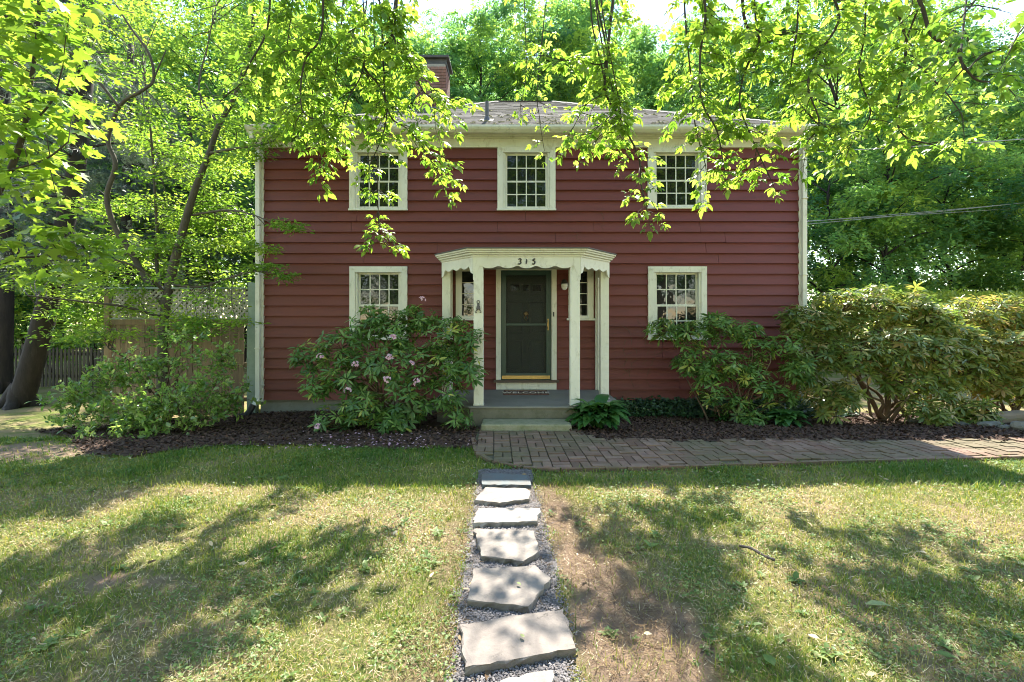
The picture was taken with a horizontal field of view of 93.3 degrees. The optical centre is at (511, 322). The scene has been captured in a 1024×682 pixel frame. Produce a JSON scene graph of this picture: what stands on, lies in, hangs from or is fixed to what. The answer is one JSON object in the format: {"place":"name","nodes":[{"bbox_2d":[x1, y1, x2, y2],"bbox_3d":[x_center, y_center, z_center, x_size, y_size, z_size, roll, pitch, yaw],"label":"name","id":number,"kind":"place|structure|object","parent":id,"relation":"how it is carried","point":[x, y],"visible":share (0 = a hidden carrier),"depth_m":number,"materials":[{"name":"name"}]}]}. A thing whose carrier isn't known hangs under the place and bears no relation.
{"place":"outdoors","nodes":[
{"label":"outdoors","id":0,"kind":"place"},
{"bbox_2d":[0,325,1023,681],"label":"ground","id":1,"kind":"structure","parent":0,"point":[26,421],"depth_m":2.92,"materials":[{"name":"green plant"}]},
{"bbox_2d":[11,93,42,343],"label":"woodland tree","id":2,"kind":"object","parent":1,"relation":"on","point":[19,197],"visible":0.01,"depth_m":16.13,"materials":[{"name":"green plant"}]},
{"bbox_2d":[10,8,105,168],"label":"woodland tree","id":3,"kind":"object","parent":1,"relation":"on","point":[56,70],"visible":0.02,"depth_m":20.39,"materials":[{"name":"green plant"}]},
{"bbox_2d":[13,344,103,386],"bbox_3d":[-14.529,1.310,13.270,6.969,1.400,0.160,0,0,0],"label":"picket fence","id":4,"kind":"object","parent":1,"relation":"on","point":[65,375],"visible":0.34,"depth_m":13.19,"materials":[{"name":"grey wood"}]},
{"bbox_2d":[14,153,115,365],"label":"woodland tree","id":5,"kind":"object","parent":1,"relation":"on","point":[17,331],"visible":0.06,"depth_m":15.17,"materials":[{"name":"green plant"}]},
{"bbox_2d":[0,1,134,393],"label":"white pine","id":6,"kind":"object","parent":1,"relation":"on","point":[7,303],"visible":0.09,"depth_m":12.18,"materials":[{"name":"green plant"}]},
{"bbox_2d":[0,0,150,294],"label":"maple sapling","id":7,"kind":"object","parent":1,"relation":"on","point":[33,49],"visible":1,"depth_m":4.77,"materials":[{"name":"green plant"}]},
{"bbox_2d":[14,193,143,372],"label":"woodland tree","id":8,"kind":"object","parent":1,"relation":"on","point":[70,343],"visible":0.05,"depth_m":17.38,"materials":[{"name":"green plant"}]},
{"bbox_2d":[11,0,181,358],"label":"woodland tree","id":9,"kind":"object","parent":1,"relation":"on","point":[111,50],"depth_m":22.65,"materials":[{"name":"green plant"}]},
{"bbox_2d":[0,0,212,409],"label":"white pine","id":10,"kind":"object","parent":1,"relation":"on","point":[22,388],"visible":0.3,"depth_m":10.34,"materials":[{"name":"green plant"}]},
{"bbox_2d":[15,44,216,316],"bbox_3d":[-11.566,-3.233,14.634,4.837,10.387,4.621,0,0,0],"label":"white pine","id":11,"kind":"object","parent":1,"relation":"on","point":[125,218],"visible":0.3,"depth_m":14.45,"materials":[{"name":"green plant"}]},
{"bbox_2d":[14,86,224,378],"bbox_3d":[-13.089,-2.615,15.908,6.463,9.264,6.350,0,0,-9],"label":"woodland tree","id":12,"kind":"object","parent":1,"relation":"on","point":[21,316],"visible":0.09,"depth_m":14.83,"materials":[{"name":"green plant"}]},
{"bbox_2d":[27,0,227,284],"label":"woodland tree","id":13,"kind":"object","parent":1,"relation":"on","point":[164,67],"visible":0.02,"depth_m":22.65,"materials":[{"name":"green plant"}]},
{"bbox_2d":[79,148,252,317],"bbox_3d":[-13.372,-2.430,19.120,7.061,8.891,5.843,0,0,24],"label":"woodland tree","id":14,"kind":"object","parent":1,"relation":"on","point":[205,273],"visible":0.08,"depth_m":18.23,"materials":[{"name":"green plant"}]},
{"bbox_2d":[118,44,236,284],"bbox_3d":[-23.227,-8.723,33.556,13.841,21.743,11.387,0,0,21],"label":"woodland tree","id":15,"kind":"object","parent":1,"relation":"on","point":[180,107],"visible":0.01,"depth_m":32.12,"materials":[{"name":"green plant"}]},
{"bbox_2d":[0,0,358,407],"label":"multi stem tree","id":16,"kind":"object","parent":1,"relation":"on","point":[176,246],"visible":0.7,"depth_m":9.10,"materials":[{"name":"green plant"}]},
{"bbox_2d":[104,282,258,416],"bbox_3d":[-6.245,0.624,9.135,2.864,2.753,0.130,0,0,0],"label":"privacy fence","id":17,"kind":"object","parent":1,"relation":"on","point":[120,322],"visible":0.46,"depth_m":9.13,"materials":[{"name":"brown wood"}]},
{"bbox_2d":[136,95,244,311],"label":"white pine","id":18,"kind":"object","parent":1,"relation":"on","point":[189,118],"visible":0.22,"depth_m":16.41,"materials":[{"name":"green plant"}]},
{"bbox_2d":[149,119,270,362],"bbox_3d":[-10.077,-2.704,18.730,6.474,9.446,6.360,0,0,-36],"label":"woodland tree","id":19,"kind":"object","parent":1,"relation":"on","point":[251,188],"visible":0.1,"depth_m":17.25,"materials":[{"name":"green plant"}]},
{"bbox_2d":[96,0,355,314],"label":"woodland tree","id":20,"kind":"object","parent":1,"relation":"on","point":[169,58],"visible":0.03,"depth_m":21.08,"materials":[{"name":"green plant"}]},
{"bbox_2d":[192,22,285,280],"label":"woodland tree","id":21,"kind":"object","parent":1,"relation":"on","point":[222,83],"visible":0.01,"depth_m":33.13,"materials":[{"name":"green plant"}]},
{"bbox_2d":[154,0,378,233],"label":"woodland tree","id":22,"kind":"object","parent":1,"relation":"on","point":[213,92],"visible":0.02,"depth_m":21.76,"materials":[{"name":"green plant"}]},
{"bbox_2d":[300,1,431,111],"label":"woodland tree","id":23,"kind":"object","parent":1,"relation":"on","point":[416,48],"visible":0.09,"depth_m":24.24,"materials":[{"name":"green plant"}]},
{"bbox_2d":[337,20,505,114],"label":"woodland tree","id":24,"kind":"object","parent":1,"relation":"on","point":[358,109],"visible":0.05,"depth_m":25.47,"materials":[{"name":"green plant"}]},
{"bbox_2d":[416,21,495,95],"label":"woodland tree","id":25,"kind":"object","parent":1,"relation":"on","point":[422,29],"depth_m":45.91,"materials":[{"name":"green plant"}]},
{"bbox_2d":[404,0,543,103],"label":"woodland tree","id":26,"kind":"object","parent":1,"relation":"on","point":[456,27],"visible":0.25,"depth_m":25.30,"materials":[{"name":"green plant"}]},
{"bbox_2d":[456,81,491,98],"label":"woodland tree","id":27,"kind":"object","parent":1,"relation":"on","point":[466,85],"depth_m":34.46,"materials":[{"name":"green plant"}]},
{"bbox_2d":[439,31,539,100],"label":"woodland tree","id":28,"kind":"object","parent":1,"relation":"on","point":[482,67],"visible":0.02,"depth_m":45.31,"materials":[{"name":"green plant"}]},
{"bbox_2d":[464,77,539,100],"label":"woodland tree","id":29,"kind":"object","parent":1,"relation":"on","point":[511,94],"depth_m":36.61,"materials":[{"name":"green plant"}]},
{"bbox_2d":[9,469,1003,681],"bbox_3d":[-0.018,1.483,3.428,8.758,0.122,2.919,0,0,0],"label":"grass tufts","id":30,"kind":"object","parent":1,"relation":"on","point":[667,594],"visible":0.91,"depth_m":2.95,"materials":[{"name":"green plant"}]},
{"bbox_2d":[436,468,584,681],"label":"gravel path","id":31,"kind":"structure","parent":1,"relation":"on","point":[474,616],"depth_m":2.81,"materials":[{"name":"grey gravel"}]},
{"bbox_2d":[473,487,530,506],"bbox_3d":[-0.079,1.521,4.171,0.490,0.078,0.384,0,0,0],"label":"stepping stone","id":32,"kind":"object","parent":31,"relation":"on","point":[495,496],"visible":0.84,"depth_m":4.12,"materials":[{"name":"grey stone"}]},
{"bbox_2d":[473,528,538,565],"bbox_3d":[-0.049,1.522,3.244,0.458,0.077,0.476,0,0,0],"label":"stepping stone","id":33,"kind":"object","parent":31,"relation":"on","point":[514,547],"visible":0.84,"depth_m":3.21,"materials":[{"name":"grey stone"}]},
{"bbox_2d":[481,473,530,488],"bbox_3d":[-0.065,1.521,4.588,0.484,0.078,0.356,0,0,0],"label":"stepping stone","id":34,"kind":"object","parent":31,"relation":"on","point":[502,480],"visible":0.85,"depth_m":4.54,"materials":[{"name":"grey stone"}]},
{"bbox_2d":[473,508,540,528],"bbox_3d":[-0.034,1.521,3.728,0.528,0.078,0.300,0,0,0],"label":"stepping stone","id":35,"kind":"object","parent":31,"relation":"on","point":[496,517],"visible":0.88,"depth_m":3.68,"materials":[{"name":"grey stone"}]},
{"bbox_2d":[467,565,550,613],"bbox_3d":[-0.009,1.521,2.742,0.471,0.078,0.434,0,0,0],"label":"stepping stone","id":36,"kind":"object","parent":31,"relation":"on","point":[501,588],"visible":0.9,"depth_m":2.71,"materials":[{"name":"grey stone"}]},
{"bbox_2d":[459,609,575,676],"bbox_3d":[0.031,1.521,2.293,0.559,0.078,0.320,0,0,-13],"label":"stepping stone","id":37,"kind":"object","parent":31,"relation":"on","point":[493,645],"visible":0.91,"depth_m":2.25,"materials":[{"name":"grey stone"}]},
{"bbox_2d":[500,670,553,681],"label":"stepping stone","id":38,"kind":"object","parent":31,"relation":"on","point":[544,676],"visible":1,"depth_m":2.02,"materials":[{"name":"grey stone"}]},
{"bbox_2d":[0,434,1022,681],"bbox_3d":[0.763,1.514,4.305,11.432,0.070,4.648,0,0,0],"label":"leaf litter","id":39,"kind":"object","parent":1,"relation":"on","point":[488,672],"visible":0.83,"depth_m":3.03,"materials":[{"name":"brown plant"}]},
{"bbox_2d":[0,436,1023,681],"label":"clover","id":40,"kind":"object","parent":1,"relation":"on","point":[444,676],"visible":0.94,"depth_m":3.01,"materials":[{"name":"green plant"}]},
{"bbox_2d":[0,462,1023,681],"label":"weeds","id":41,"kind":"object","parent":1,"relation":"on","point":[743,584],"visible":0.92,"depth_m":2.78,"materials":[{"name":"green plant"}]},
{"bbox_2d":[26,240,1022,330],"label":"distant woods","id":42,"kind":"object","parent":1,"relation":"on","point":[807,290],"visible":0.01,"depth_m":52.64,"materials":[{"name":"green plant"}]},
{"bbox_2d":[233,55,817,428],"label":"house","id":43,"kind":"structure","parent":1,"relation":"on","point":[562,306],"depth_m":8.92,"materials":[{"name":"wood"}]},
{"bbox_2d":[348,146,407,210],"bbox_3d":[-2.461,-2.643,8.927,1.093,1.180,0.166,0,0,0],"label":"window","id":44,"kind":"structure","parent":43,"relation":"in","point":[395,178],"depth_m":8.94,"materials":[{"name":"beige paint"}]},
{"bbox_2d":[349,266,407,339],"bbox_3d":[-2.459,-0.350,8.927,1.087,1.353,0.166,0,0,0],"label":"window","id":45,"kind":"structure","parent":43,"relation":"in","point":[385,287],"depth_m":8.95,"materials":[{"name":"glass"}]},
{"bbox_2d":[456,269,473,319],"bbox_3d":[-0.805,-0.515,8.935,0.520,0.963,0.150,0,0,0],"label":"window","id":46,"kind":"structure","parent":43,"relation":"in","point":[464,280],"depth_m":8.97,"materials":[{"name":"glass"}]},
{"bbox_2d":[501,271,550,379],"bbox_3d":[0.261,0.053,8.909,0.924,2.012,0.083,0,0,0],"label":"storm door","id":47,"kind":"structure","parent":43,"relation":"in","point":[525,295],"depth_m":8.94,"materials":[{"name":"green paint"}]},
{"bbox_2d":[503,390,548,394],"bbox_3d":[0.237,1.232,8.500,0.825,0.018,0.540,0,0,0],"label":"doormat","id":48,"kind":"object","parent":43,"relation":"on","point":[525,392],"visible":1,"depth_m":8.42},
{"bbox_2d":[497,146,555,210],"bbox_3d":[0.266,-2.643,8.927,1.093,1.180,0.166,0,0,0],"label":"window","id":49,"kind":"structure","parent":43,"relation":"in","point":[523,184],"depth_m":8.95,"materials":[{"name":"beige paint"}]},
{"bbox_2d":[567,269,594,319],"bbox_3d":[1.270,-0.515,8.935,0.520,0.963,0.150,0,0,0],"label":"window","id":50,"kind":"structure","parent":43,"relation":"in","point":[587,277],"depth_m":8.90,"materials":[{"name":"beige paint"}]},
{"bbox_2d":[647,146,707,208],"bbox_3d":[3.040,-2.659,8.927,1.103,1.149,0.166,0,0,0],"label":"window","id":51,"kind":"structure","parent":43,"relation":"in","point":[679,167],"depth_m":8.95,"materials":[{"name":"beige paint"}]},
{"bbox_2d":[647,266,707,339],"bbox_3d":[3.046,-0.350,8.927,1.103,1.353,0.166,0,0,0],"label":"window","id":52,"kind":"structure","parent":43,"relation":"in","point":[677,293],"depth_m":8.95,"materials":[{"name":"glass"}]},
{"bbox_2d":[481,419,571,431],"bbox_3d":[0.203,1.577,6.890,1.264,0.325,0.420,0,0,0],"label":"stone step","id":53,"kind":"object","parent":1,"relation":"on","point":[523,425],"visible":0.41,"depth_m":6.70,"materials":[{"name":"stone"}]},
{"bbox_2d":[35,410,1023,457],"bbox_3d":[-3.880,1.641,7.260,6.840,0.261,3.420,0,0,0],"label":"mulch bed","id":54,"kind":"object","parent":1,"relation":"on","point":[433,423],"visible":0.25,"depth_m":6.37,"materials":[{"name":"brown wood"}]},
{"bbox_2d":[24,323,265,442],"bbox_3d":[-5.713,0.880,7.442,3.493,1.731,2.342,0,0,34],"label":"evergreen shrub","id":55,"kind":"object","parent":54,"relation":"on","point":[146,419],"visible":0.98,"depth_m":7.07,"materials":[{"name":"green plant"}]},
{"bbox_2d":[240,425,468,449],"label":"fallen petals","id":56,"kind":"object","parent":54,"relation":"on","point":[389,443],"visible":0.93,"depth_m":5.99,"materials":[{"name":"pink plant"}]},
{"bbox_2d":[287,296,490,434],"bbox_3d":[-1.913,0.661,7.262,3.228,2.102,1.636,0,0,0],"label":"rhododendron","id":57,"kind":"object","parent":54,"relation":"on","point":[395,417],"visible":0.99,"depth_m":7.06,"materials":[{"name":"green plant"}]},
{"bbox_2d":[452,0,637,103],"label":"woodland tree","id":58,"kind":"object","parent":1,"relation":"on","point":[565,38],"visible":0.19,"depth_m":22.93,"materials":[{"name":"green plant"}]},
{"bbox_2d":[523,0,639,102],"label":"woodland tree","id":59,"kind":"object","parent":1,"relation":"on","point":[562,30],"depth_m":43.02,"materials":[{"name":"green plant"}]},
{"bbox_2d":[520,0,660,108],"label":"woodland tree","id":60,"kind":"object","parent":1,"relation":"on","point":[633,34],"visible":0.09,"depth_m":23.62,"materials":[{"name":"green plant"}]},
{"bbox_2d":[370,478,821,681],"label":"pine straw","id":61,"kind":"object","parent":1,"relation":"on","point":[603,607],"visible":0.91,"depth_m":2.60,"materials":[{"name":"brown plant"}]},
{"bbox_2d":[203,0,1023,258],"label":"overhanging tree","id":62,"kind":"object","parent":1,"relation":"on","point":[312,59],"visible":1,"depth_m":5.97,"materials":[{"name":"green plant"}]},
{"bbox_2d":[626,32,696,108],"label":"woodland tree","id":63,"kind":"object","parent":1,"relation":"on","point":[657,48],"visible":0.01,"depth_m":35.02,"materials":[{"name":"green plant"}]},
{"bbox_2d":[476,429,864,466],"bbox_3d":[4.126,1.522,6.065,9.200,0.064,2.100,0,0,0],"label":"path bedding","id":64,"kind":"object","parent":1,"relation":"on","point":[477,436],"visible":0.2,"depth_m":5.75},
{"bbox_2d":[471,426,1023,472],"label":"brick path","id":65,"kind":"structure","parent":64,"relation":"on","point":[620,453],"depth_m":5.61,"materials":[{"name":"brown brick"}]},
{"bbox_2d":[609,12,782,118],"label":"woodland tree","id":66,"kind":"object","parent":1,"relation":"on","point":[658,82],"visible":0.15,"depth_m":23.64,"materials":[{"name":"green plant"}]},
{"bbox_2d":[668,0,829,191],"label":"woodland tree","id":67,"kind":"object","parent":1,"relation":"on","point":[720,83],"visible":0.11,"depth_m":22.82,"materials":[{"name":"green plant"}]},
{"bbox_2d":[739,545,774,560],"bbox_3d":[1.607,1.509,3.178,0.029,0.030,0.245,0,0,-29],"label":"fallen stick","id":68,"kind":"object","parent":1,"relation":"on","point":[758,552],"visible":0.99,"depth_m":3.16,"materials":[{"name":"brown wood"}]},
{"bbox_2d":[763,654,775,665],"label":"fallen leaf","id":69,"kind":"object","parent":1,"relation":"on","point":[770,659],"visible":1,"depth_m":2.15,"materials":[{"name":"green plant"}]},
{"bbox_2d":[723,66,833,213],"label":"woodland tree","id":70,"kind":"object","parent":1,"relation":"on","point":[825,90],"visible":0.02,"depth_m":34.22,"materials":[{"name":"green plant"}]},
{"bbox_2d":[583,413,1022,440],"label":"mulch bed","id":71,"kind":"object","parent":1,"relation":"on","point":[753,436],"visible":0.16,"depth_m":6.65,"materials":[{"name":"brown wood"}]},
{"bbox_2d":[564,394,631,429],"bbox_3d":[1.215,1.324,7.011,1.025,0.486,0.984,0,0,0],"label":"hosta","id":72,"kind":"object","parent":71,"relation":"on","point":[599,411],"visible":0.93,"depth_m":6.77,"materials":[{"name":"green plant"}]},
{"bbox_2d":[710,412,733,421],"bbox_3d":[3.440,1.551,7.878,0.399,0.198,0.376,0,0,30],"label":"hosta","id":73,"kind":"object","parent":71,"relation":"on","point":[725,417],"visible":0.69,"depth_m":7.80,"materials":[{"name":"green plant"}]},
{"bbox_2d":[642,310,819,426],"bbox_3d":[3.540,0.750,7.938,2.678,1.920,1.164,0,0,21],"label":"rhododendron","id":74,"kind":"object","parent":71,"relation":"on","point":[707,373],"visible":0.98,"depth_m":7.83,"materials":[{"name":"green plant"}]},
{"bbox_2d":[614,395,858,417],"bbox_3d":[3.786,1.520,8.550,4.587,0.386,0.843,0,0,0],"label":"ivy","id":75,"kind":"object","parent":71,"relation":"on","point":[687,407],"visible":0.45,"depth_m":8.52,"materials":[{"name":"green plant"}]},
{"bbox_2d":[764,408,811,427],"bbox_3d":[4.199,1.478,7.436,0.608,0.289,0.651,0,0,-22],"label":"hosta","id":76,"kind":"object","parent":71,"relation":"on","point":[785,417],"visible":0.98,"depth_m":7.32,"materials":[{"name":"green plant"}]},
{"bbox_2d":[773,281,1007,427],"bbox_3d":[6.083,0.522,7.793,3.313,2.407,1.730,0,0,0],"label":"rhododendron","id":77,"kind":"object","parent":71,"relation":"on","point":[920,323],"visible":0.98,"depth_m":7.59,"materials":[{"name":"green plant"}]},
{"bbox_2d":[907,417,919,423],"bbox_3d":[6.292,1.561,7.495,0.238,0.171,0.214,0,0,0],"label":"rock","id":78,"kind":"object","parent":71,"relation":"on","point":[911,419],"visible":0.25,"depth_m":7.49,"materials":[{"name":"stone"}]},
{"bbox_2d":[976,421,1000,427],"bbox_3d":[6.877,1.520,6.995,0.298,0.186,0.225,0,0,0],"label":"rock","id":79,"kind":"object","parent":71,"relation":"on","point":[990,423],"visible":0.45,"depth_m":6.95,"materials":[{"name":"stone"}]},
{"bbox_2d":[982,410,1023,423],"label":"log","id":80,"kind":"object","parent":71,"relation":"on","point":[1014,415],"visible":0.49,"depth_m":7.25,"materials":[{"name":"grey wood"}]},
{"bbox_2d":[998,424,1010,429],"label":"rock","id":81,"kind":"object","parent":71,"relation":"on","point":[1006,426],"visible":0.37,"depth_m":6.76,"materials":[{"name":"stone"}]},
{"bbox_2d":[1009,421,1023,431],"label":"rock","id":82,"kind":"object","parent":71,"relation":"on","point":[1015,425],"visible":0.6,"depth_m":6.65,"materials":[{"name":"stone"}]},
{"bbox_2d":[803,84,877,266],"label":"woodland tree","id":83,"kind":"object","parent":1,"relation":"on","point":[826,100],"visible":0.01,"depth_m":35.40,"materials":[{"name":"green plant"}]},
{"bbox_2d":[793,0,912,334],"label":"woodland tree","id":84,"kind":"object","parent":1,"relation":"on","point":[839,92],"depth_m":47.48,"materials":[{"name":"green plant"}]},
{"bbox_2d":[807,146,931,368],"bbox_3d":[11.332,-2.204,17.583,7.023,8.229,5.812,0,0,-43],"label":"woodland tree","id":85,"kind":"object","parent":1,"relation":"on","point":[828,235],"visible":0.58,"depth_m":16.17,"materials":[{"name":"green plant"}]},
{"bbox_2d":[807,155,938,347],"bbox_3d":[14.340,-2.655,21.024,6.320,9.091,6.433,0,0,-41],"label":"woodland tree","id":86,"kind":"object","parent":1,"relation":"on","point":[874,251],"visible":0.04,"depth_m":20.67,"materials":[{"name":"green plant"}]},
{"bbox_2d":[741,0,1005,355],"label":"woodland tree","id":87,"kind":"object","parent":1,"relation":"on","point":[828,29],"visible":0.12,"depth_m":21.52,"materials":[{"name":"green plant"}]},
{"bbox_2d":[866,600,889,605],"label":"fallen leaf","id":88,"kind":"object","parent":1,"relation":"on","point":[874,602],"visible":1,"depth_m":2.58,"materials":[{"name":"green plant"}]},
{"bbox_2d":[807,62,1005,371],"bbox_3d":[13.043,-3.393,17.276,7.126,10.586,7.001,0,0,-27],"label":"woodland tree","id":89,"kind":"object","parent":1,"relation":"on","point":[898,225],"visible":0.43,"depth_m":15.76,"materials":[{"name":"green plant"}]},
{"bbox_2d":[807,203,1020,221],"bbox_3d":[19.207,-4.296,16.200,21.910,2.730,0.017,0,0,-11],"label":"utility wire","id":90,"kind":"object","parent":89,"relation":"attached to","point":[902,213],"visible":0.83,"depth_m":14.82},
{"bbox_2d":[812,208,1018,220],"bbox_3d":[19.431,-4.064,16.400,22.117,2.149,0.017,0,0,-10],"label":"utility wire","id":91,"kind":"object","parent":89,"relation":"on","point":[919,214],"visible":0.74,"depth_m":15.26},
{"bbox_2d":[811,0,1018,282],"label":"woodland tree","id":92,"kind":"object","parent":1,"relation":"on","point":[960,14],"visible":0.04,"depth_m":22.85,"materials":[{"name":"green plant"}]},
{"bbox_2d":[811,0,1021,347],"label":"woodland tree","id":93,"kind":"object","parent":1,"relation":"on","point":[943,4],"visible":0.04,"depth_m":22.93,"materials":[{"name":"green plant"}]},
{"bbox_2d":[860,161,1023,347],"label":"woodland tree","id":94,"kind":"object","parent":1,"relation":"on","point":[959,197],"visible":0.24,"depth_m":17.30,"materials":[{"name":"green plant"}]},
{"bbox_2d":[934,650,955,657],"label":"fallen leaf","id":95,"kind":"object","parent":1,"relation":"on","point":[945,653],"visible":1,"depth_m":2.19,"materials":[{"name":"green plant"}]},
{"bbox_2d":[881,287,1023,380],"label":"clipped hedge","id":96,"kind":"object","parent":1,"relation":"on","point":[949,294],"visible":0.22,"depth_m":12.39,"materials":[{"name":"green plant"}]},
{"bbox_2d":[889,86,1023,340],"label":"woodland tree","id":97,"kind":"object","parent":1,"relation":"on","point":[1010,156],"visible":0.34,"depth_m":16.59,"materials":[{"name":"green plant"}]},
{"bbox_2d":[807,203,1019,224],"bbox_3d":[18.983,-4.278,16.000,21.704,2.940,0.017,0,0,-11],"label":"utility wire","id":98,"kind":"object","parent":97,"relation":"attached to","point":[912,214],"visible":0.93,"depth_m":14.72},
{"bbox_2d":[899,14,1023,346],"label":"woodland tree","id":99,"kind":"object","parent":1,"relation":"on","point":[981,51],"visible":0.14,"depth_m":21.83,"materials":[{"name":"green plant"}]},
{"bbox_2d":[904,103,1020,275],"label":"woodland tree","id":100,"kind":"object","parent":1,"relation":"on","point":[970,196],"depth_m":37.27,"materials":[{"name":"green plant"}]},
{"bbox_2d":[934,173,1023,316],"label":"woodland tree","id":101,"kind":"object","parent":1,"relation":"on","point":[1013,220],"visible":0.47,"depth_m":16.06,"materials":[{"name":"green plant"}]},
{"bbox_2d":[939,290,1023,411],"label":"rhododendron","id":102,"kind":"object","parent":1,"relation":"on","point":[1006,362],"visible":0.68,"depth_m":7.93,"materials":[{"name":"green plant"}]},
{"bbox_2d":[977,10,1023,218],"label":"woodland tree","id":103,"kind":"object","parent":1,"relation":"on","point":[1006,22],"visible":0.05,"depth_m":22.82,"materials":[{"name":"green plant"}]},
{"bbox_2d":[43,0,1023,324],"label":"sky","id":104,"kind":"structure","parent":0,"point":[655,9],"materials":[{"name":"white"}]},
{"bbox_2d":[814,139,1023,152],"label":"utility wire","id":105,"kind":"object","parent":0,"point":[930,145],"visible":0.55,"depth_m":11.40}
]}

